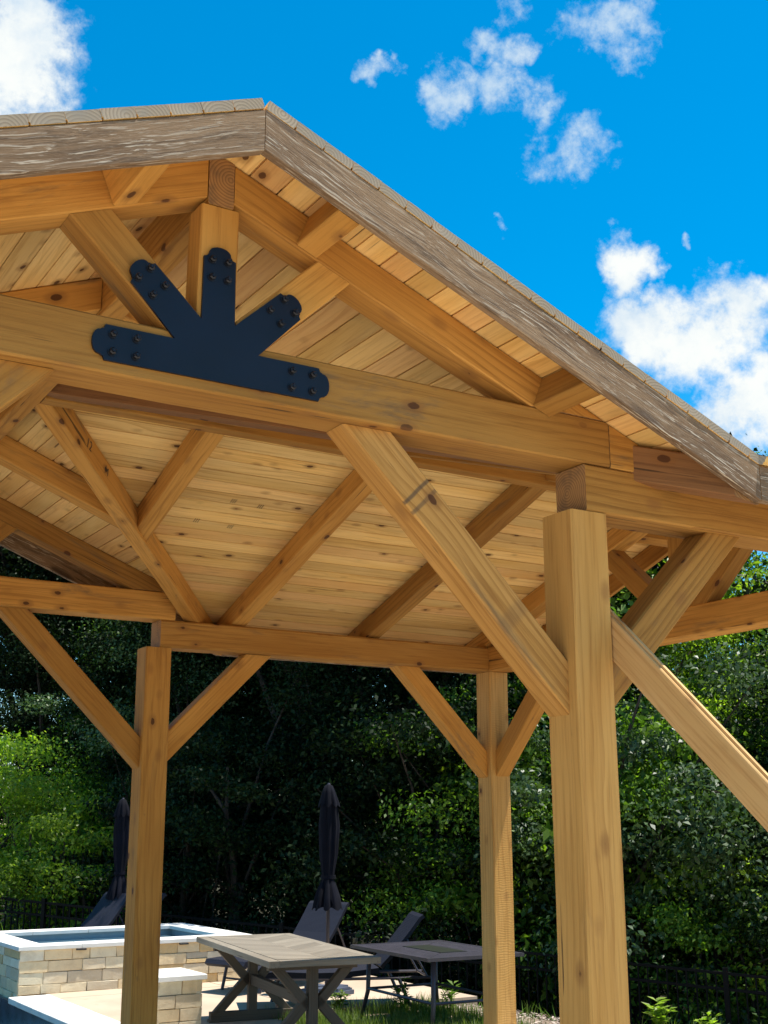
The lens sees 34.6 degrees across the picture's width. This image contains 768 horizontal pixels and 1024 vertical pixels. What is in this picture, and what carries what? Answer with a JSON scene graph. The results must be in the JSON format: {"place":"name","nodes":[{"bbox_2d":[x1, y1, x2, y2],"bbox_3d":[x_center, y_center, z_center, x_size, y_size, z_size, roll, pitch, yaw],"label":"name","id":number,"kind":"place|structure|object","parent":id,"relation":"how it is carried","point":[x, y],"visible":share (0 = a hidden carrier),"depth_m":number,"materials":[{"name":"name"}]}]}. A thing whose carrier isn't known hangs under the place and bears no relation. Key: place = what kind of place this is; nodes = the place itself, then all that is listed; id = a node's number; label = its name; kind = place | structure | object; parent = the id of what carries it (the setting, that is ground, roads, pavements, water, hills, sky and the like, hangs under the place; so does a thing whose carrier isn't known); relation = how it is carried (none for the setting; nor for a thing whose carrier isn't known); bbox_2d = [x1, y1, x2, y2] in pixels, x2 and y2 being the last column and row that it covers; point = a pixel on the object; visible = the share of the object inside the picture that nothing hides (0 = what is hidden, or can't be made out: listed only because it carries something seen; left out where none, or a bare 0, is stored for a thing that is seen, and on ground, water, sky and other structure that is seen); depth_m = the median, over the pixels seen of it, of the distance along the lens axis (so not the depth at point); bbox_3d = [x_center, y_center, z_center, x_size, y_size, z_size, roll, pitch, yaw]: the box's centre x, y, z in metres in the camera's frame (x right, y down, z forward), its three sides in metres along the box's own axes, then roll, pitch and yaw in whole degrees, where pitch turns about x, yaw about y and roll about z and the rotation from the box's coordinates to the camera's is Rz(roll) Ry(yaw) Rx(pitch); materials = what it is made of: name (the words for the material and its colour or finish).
{"place":"outdoors","nodes":[
{"label":"outdoors","id":0,"kind":"place"},
{"bbox_2d":[44,975,476,1023],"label":"patio","id":1,"kind":"structure","parent":0,"point":[106,1002],"depth_m":13.03,"materials":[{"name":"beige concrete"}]},
{"bbox_2d":[80,892,125,926],"bbox_3d":[-4.219,5.507,16.234,0.638,0.882,1.850,-14,-19,42],"label":"sun lounger","id":2,"kind":"object","parent":1,"relation":"on","point":[104,912],"visible":0.17,"depth_m":16.70,"materials":[{"name":"grey fabric"}]},
{"bbox_2d":[105,798,129,925],"bbox_3d":[-3.652,5.047,17.026,0.520,2.145,0.520,-3,-15,12],"label":"patio umbrella","id":3,"kind":"object","parent":1,"relation":"on","point":[118,887],"visible":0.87,"depth_m":17.07,"materials":[{"name":"black fabric"}]},
{"bbox_2d":[0,923,252,997],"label":"raised spa","id":4,"kind":"object","parent":1,"relation":"on","point":[33,962],"visible":0.63,"depth_m":13.78,"materials":[{"name":"stone"}]},
{"bbox_2d":[157,967,206,1023],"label":"stone pier","id":5,"kind":"structure","parent":1,"relation":"on","point":[179,995],"depth_m":10.83,"materials":[{"name":"stone"}]},
{"bbox_2d":[205,901,349,993],"bbox_3d":[-1.169,4.959,14.110,0.638,0.882,1.850,-11,-18,37],"label":"sun lounger","id":6,"kind":"object","parent":1,"relation":"on","point":[311,924],"visible":0.38,"depth_m":14.56,"materials":[{"name":"grey fabric"}]},
{"bbox_2d":[196,933,380,1023],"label":"dining table","id":7,"kind":"object","parent":1,"relation":"on","point":[278,955],"visible":1,"depth_m":10.56,"materials":[{"name":"grey wood"}]},
{"bbox_2d":[301,783,353,996],"bbox_3d":[-0.617,4.130,13.607,0.520,2.225,0.520,-10,-17,35],"label":"patio umbrella","id":8,"kind":"object","parent":1,"relation":"on","point":[327,896],"visible":0.91,"depth_m":13.63,"materials":[{"name":"black fabric"}]},
{"bbox_2d":[246,911,430,1007],"bbox_3d":[-0.469,4.590,12.663,1.850,0.882,0.638,2,-14,-9],"label":"sun lounger","id":9,"kind":"object","parent":1,"relation":"on","point":[404,931],"visible":0.48,"depth_m":12.52,"materials":[{"name":"grey fabric"}]},
{"bbox_2d":[0,835,748,1023],"bbox_3d":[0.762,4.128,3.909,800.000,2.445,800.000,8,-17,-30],"label":"ground","id":10,"kind":"structure","parent":0,"point":[355,939],"depth_m":24.87,"materials":[{"name":"green plant"}]},
{"bbox_2d":[0,997,52,1023],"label":"pool basin","id":11,"kind":"object","parent":10,"relation":"in","point":[10,1014],"depth_m":12.85,"materials":[{"name":"tile"}]},
{"bbox_2d":[8,994,119,1023],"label":"pool coping","id":12,"kind":"object","parent":11,"relation":"on","point":[52,1009],"visible":1,"depth_m":12.09,"materials":[{"name":"stone"}]},
{"bbox_2d":[0,554,62,929],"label":"tree","id":13,"kind":"object","parent":10,"relation":"on","point":[14,907],"visible":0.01,"depth_m":28.92,"materials":[{"name":"green plant"}]},
{"bbox_2d":[0,725,113,930],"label":"shrub","id":14,"kind":"object","parent":10,"relation":"on","point":[7,744],"visible":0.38,"depth_m":20.78,"materials":[{"name":"green plant"}]},
{"bbox_2d":[0,760,126,930],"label":"shrub","id":15,"kind":"object","parent":10,"relation":"on","point":[6,869],"visible":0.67,"depth_m":19.24,"materials":[{"name":"green plant"}]},
{"bbox_2d":[0,613,134,925],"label":"tree","id":16,"kind":"object","parent":10,"relation":"on","point":[8,706],"visible":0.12,"depth_m":24.71,"materials":[{"name":"green plant"}]},
{"bbox_2d":[0,546,145,929],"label":"tree","id":17,"kind":"object","parent":10,"relation":"on","point":[37,574],"visible":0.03,"depth_m":26.50,"materials":[{"name":"green plant"}]},
{"bbox_2d":[0,550,171,920],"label":"tree","id":18,"kind":"object","parent":10,"relation":"on","point":[3,680],"visible":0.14,"depth_m":25.75,"materials":[{"name":"green plant"}]},
{"bbox_2d":[0,714,181,930],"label":"shrub","id":19,"kind":"object","parent":10,"relation":"on","point":[95,787],"visible":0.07,"depth_m":21.95,"materials":[{"name":"green plant"}]},
{"bbox_2d":[22,796,172,928],"bbox_3d":[-4.453,6.191,19.523,2.484,3.309,2.682,0,-14,-1],"label":"shrub","id":20,"kind":"object","parent":10,"relation":"on","point":[83,836],"visible":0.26,"depth_m":19.17,"materials":[{"name":"green plant"}]},
{"bbox_2d":[5,553,202,914],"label":"tree","id":21,"kind":"object","parent":10,"relation":"on","point":[17,560],"depth_m":28.03,"materials":[{"name":"green plant"}]},
{"bbox_2d":[0,618,267,830],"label":"tree","id":22,"kind":"object","parent":10,"relation":"on","point":[57,733],"visible":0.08,"depth_m":24.08,"materials":[{"name":"green plant"}]},
{"bbox_2d":[18,697,283,925],"bbox_3d":[-3.952,5.663,20.687,3.713,5.003,3.652,-8,-16,28],"label":"shrub","id":23,"kind":"object","parent":10,"relation":"on","point":[102,740],"visible":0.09,"depth_m":20.34,"materials":[{"name":"green plant"}]},
{"bbox_2d":[13,621,316,923],"bbox_3d":[-3.769,5.032,22.299,5.458,7.237,6.234,2,-14,-8],"label":"tree","id":24,"kind":"object","parent":10,"relation":"on","point":[87,721],"visible":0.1,"depth_m":22.22,"materials":[{"name":"green plant"}]},
{"bbox_2d":[60,579,273,894],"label":"tree","id":25,"kind":"object","parent":10,"relation":"on","point":[97,632],"visible":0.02,"depth_m":24.99,"materials":[{"name":"green plant"}]},
{"bbox_2d":[57,748,301,931],"bbox_3d":[-3.388,5.874,19.938,4.312,4.475,4.453,-13,-19,42],"label":"shrub","id":26,"kind":"object","parent":10,"relation":"on","point":[181,908],"visible":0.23,"depth_m":19.38,"materials":[{"name":"green plant"}]},
{"bbox_2d":[0,615,373,821],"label":"tree","id":27,"kind":"object","parent":10,"relation":"on","point":[100,638],"visible":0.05,"depth_m":24.26,"materials":[{"name":"green plant"}]},
{"bbox_2d":[12,617,391,925],"bbox_3d":[-2.909,5.101,24.841,8.237,8.251,7.501,-7,-16,26],"label":"tree","id":28,"kind":"object","parent":10,"relation":"on","point":[49,703],"visible":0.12,"depth_m":23.26,"materials":[{"name":"green plant"}]},
{"bbox_2d":[89,660,402,976],"bbox_3d":[-2.025,5.211,19.616,4.236,5.804,4.307,8,-17,-31],"label":"shrub","id":29,"kind":"object","parent":10,"relation":"on","point":[227,845],"visible":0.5,"depth_m":18.81,"materials":[{"name":"green plant"}]},
{"bbox_2d":[256,660,357,930],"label":"tree","id":30,"kind":"object","parent":10,"relation":"on","point":[258,673],"depth_m":21.71,"materials":[{"name":"green plant"}]},
{"bbox_2d":[230,661,392,943],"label":"tree","id":31,"kind":"object","parent":10,"relation":"on","point":[340,770],"depth_m":24.51,"materials":[{"name":"green plant"}]},
{"bbox_2d":[165,660,476,946],"bbox_3d":[-0.764,4.736,21.115,6.696,7.773,5.862,-4,-15,13],"label":"tree","id":32,"kind":"object","parent":10,"relation":"on","point":[306,718],"visible":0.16,"depth_m":19.66,"materials":[{"name":"green plant"}]},
{"bbox_2d":[169,660,511,981],"bbox_3d":[-0.423,4.675,23.059,8.153,8.969,8.954,5,-15,-20],"label":"tree","id":33,"kind":"object","parent":10,"relation":"on","point":[395,958],"visible":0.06,"depth_m":21.13,"materials":[{"name":"green plant"}]},
{"bbox_2d":[330,989,350,1011],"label":"weed","id":34,"kind":"object","parent":10,"relation":"on","point":[341,994],"visible":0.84,"depth_m":11.86,"materials":[{"name":"green plant"}]},
{"bbox_2d":[0,920,693,1023],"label":"undergrowth","id":35,"kind":"object","parent":10,"relation":"on","point":[516,997],"visible":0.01,"depth_m":14.49,"materials":[{"name":"green plant"}]},
{"bbox_2d":[0,642,749,996],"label":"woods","id":36,"kind":"object","parent":10,"relation":"on","point":[270,896],"depth_m":28.53,"materials":[{"name":"green plant"}]},
{"bbox_2d":[0,897,767,1023],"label":"picket fence","id":37,"kind":"object","parent":10,"relation":"on","point":[282,927],"visible":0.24,"depth_m":15.44,"materials":[{"name":"black metal"}]},
{"bbox_2d":[342,667,448,937],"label":"tree","id":38,"kind":"object","parent":10,"relation":"on","point":[414,702],"depth_m":20.83,"materials":[{"name":"green plant"}]},
{"bbox_2d":[246,693,555,1011],"bbox_3d":[0.529,5.369,17.863,5.089,5.114,4.928,4,-15,-16],"label":"shrub","id":39,"kind":"object","parent":10,"relation":"on","point":[312,869],"visible":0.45,"depth_m":17.36,"materials":[{"name":"green plant"}]},
{"bbox_2d":[391,974,413,1013],"bbox_3d":[0.181,4.685,11.791,0.229,0.479,0.306,1,-14,-4],"label":"weed","id":40,"kind":"object","parent":10,"relation":"on","point":[398,991],"visible":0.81,"depth_m":11.78,"materials":[{"name":"green plant"}]},
{"bbox_2d":[236,666,637,993],"bbox_3d":[1.115,4.562,19.792,6.696,7.773,5.862,0,-14,0],"label":"tree","id":41,"kind":"object","parent":10,"relation":"on","point":[392,681],"visible":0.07,"depth_m":18.19,"materials":[{"name":"green plant"}]},
{"bbox_2d":[350,940,523,1023],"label":"outdoor table","id":42,"kind":"object","parent":10,"relation":"on","point":[434,952],"visible":0.84,"depth_m":11.67,"materials":[{"name":"grey metal"}]},
{"bbox_2d":[438,980,460,1007],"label":"weed","id":43,"kind":"object","parent":10,"relation":"on","point":[450,995],"visible":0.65,"depth_m":12.37,"materials":[{"name":"green plant"}]},
{"bbox_2d":[266,991,671,1023],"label":"grass","id":44,"kind":"structure","parent":10,"relation":"on","point":[417,1013],"depth_m":11.57,"materials":[{"name":"green plant"}]},
{"bbox_2d":[341,685,649,1020],"bbox_3d":[1.355,5.125,17.496,3.944,5.403,4.010,0,-14,-2],"label":"shrub","id":45,"kind":"object","parent":10,"relation":"on","point":[437,893],"visible":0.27,"depth_m":16.96,"materials":[{"name":"green plant"}]},
{"bbox_2d":[357,594,633,974],"bbox_3d":[2.505,3.697,25.024,7.098,12.073,7.049,-10,-17,34],"label":"tree","id":46,"kind":"object","parent":10,"relation":"on","point":[456,680],"depth_m":23.92,"materials":[{"name":"green plant"}]},
{"bbox_2d":[448,1004,559,1023],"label":"mulch","id":47,"kind":"object","parent":10,"relation":"on","point":[542,1017],"visible":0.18,"depth_m":12.20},
{"bbox_2d":[294,591,714,1007],"bbox_3d":[1.563,4.699,21.631,7.827,8.610,8.595,9,-17,-33],"label":"tree","id":48,"kind":"object","parent":10,"relation":"on","point":[632,685],"visible":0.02,"depth_m":19.62,"materials":[{"name":"green plant"}]},
{"bbox_2d":[375,672,702,1015],"bbox_3d":[2.479,5.042,19.129,5.762,6.591,6.088,-6,-15,21],"label":"tree","id":49,"kind":"object","parent":10,"relation":"on","point":[436,787],"visible":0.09,"depth_m":17.20,"materials":[{"name":"green plant"}]},
{"bbox_2d":[419,710,703,1008],"bbox_3d":[2.400,5.410,17.194,3.975,5.294,4.290,-3,-15,13],"label":"shrub","id":50,"kind":"object","parent":10,"relation":"on","point":[548,833],"visible":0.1,"depth_m":16.30,"materials":[{"name":"green plant"}]},
{"bbox_2d":[381,556,767,1014],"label":"tree","id":51,"kind":"object","parent":10,"relation":"on","point":[729,590],"visible":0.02,"depth_m":19.22,"materials":[{"name":"green plant"}]},
{"bbox_2d":[461,612,767,1023],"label":"shrub","id":52,"kind":"object","parent":10,"relation":"on","point":[694,780],"visible":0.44,"depth_m":15.80,"materials":[{"name":"green plant"}]},
{"bbox_2d":[468,593,767,1023],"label":"tree","id":53,"kind":"object","parent":10,"relation":"on","point":[630,776],"visible":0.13,"depth_m":16.48,"materials":[{"name":"green plant"}]},
{"bbox_2d":[527,629,767,971],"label":"tree","id":54,"kind":"object","parent":10,"relation":"on","point":[714,709],"visible":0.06,"depth_m":18.32,"materials":[{"name":"green plant"}]},
{"bbox_2d":[540,563,767,1013],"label":"tree","id":55,"kind":"object","parent":10,"relation":"on","point":[706,662],"visible":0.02,"depth_m":19.75,"materials":[{"name":"green plant"}]},
{"bbox_2d":[642,996,675,1023],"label":"weed","id":56,"kind":"object","parent":10,"relation":"on","point":[660,1017],"visible":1,"depth_m":10.74,"materials":[{"name":"green plant"}]},
{"bbox_2d":[553,431,767,981],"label":"tree","id":57,"kind":"object","parent":10,"relation":"on","point":[661,563],"depth_m":21.27,"materials":[{"name":"green plant"}]},
{"bbox_2d":[610,562,767,752],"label":"tree","id":58,"kind":"object","parent":10,"relation":"on","point":[701,648],"depth_m":22.95,"materials":[{"name":"green plant"}]},
{"bbox_2d":[612,446,767,768],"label":"tree","id":59,"kind":"object","parent":10,"relation":"on","point":[749,566],"visible":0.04,"depth_m":22.76,"materials":[{"name":"green plant"}]},
{"bbox_2d":[619,769,767,1023],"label":"shrub","id":60,"kind":"object","parent":10,"relation":"on","point":[705,946],"visible":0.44,"depth_m":15.60,"materials":[{"name":"green plant"}]},
{"bbox_2d":[630,778,767,1018],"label":"shrub","id":61,"kind":"object","parent":10,"relation":"on","point":[758,933],"visible":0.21,"depth_m":15.31,"materials":[{"name":"green plant"}]},
{"bbox_2d":[694,1010,721,1023],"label":"weed","id":62,"kind":"object","parent":10,"relation":"on","point":[712,1021],"visible":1,"depth_m":10.67,"materials":[{"name":"green plant"}]},
{"bbox_2d":[669,575,767,960],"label":"tree","id":63,"kind":"object","parent":10,"relation":"on","point":[746,723],"visible":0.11,"depth_m":17.29,"materials":[{"name":"green plant"}]},
{"bbox_2d":[672,855,767,1023],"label":"shrub","id":64,"kind":"object","parent":10,"relation":"on","point":[763,970],"visible":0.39,"depth_m":15.50,"materials":[{"name":"green plant"}]},
{"bbox_2d":[679,592,767,700],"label":"tree","id":65,"kind":"object","parent":10,"relation":"on","point":[734,651],"depth_m":22.83,"materials":[{"name":"green plant"}]},
{"bbox_2d":[697,569,767,646],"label":"tree","id":66,"kind":"object","parent":10,"relation":"on","point":[755,587],"visible":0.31,"depth_m":18.75,"materials":[{"name":"green plant"}]},
{"bbox_2d":[728,628,767,694],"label":"tree","id":67,"kind":"object","parent":10,"relation":"on","point":[762,644],"visible":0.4,"depth_m":18.05,"materials":[{"name":"green plant"}]},
{"bbox_2d":[0,0,767,819],"label":"sky","id":68,"kind":"structure","parent":0,"point":[610,157],"materials":[{"name":"blue"}]},
{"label":"pool deck","id":69,"kind":"structure","parent":0,"visible":0},
{"bbox_2d":[0,98,767,1023],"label":"timber pavilion","id":70,"kind":"structure","parent":69,"relation":"on","point":[276,382],"depth_m":5.01,"materials":[{"name":"brown wood"}]},
{"bbox_2d":[610,609,767,831],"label":"brace","id":71,"kind":"object","parent":70,"relation":"attached to","point":[731,762],"visible":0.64,"depth_m":4.51,"materials":[{"name":"brown wood"}]}
]}

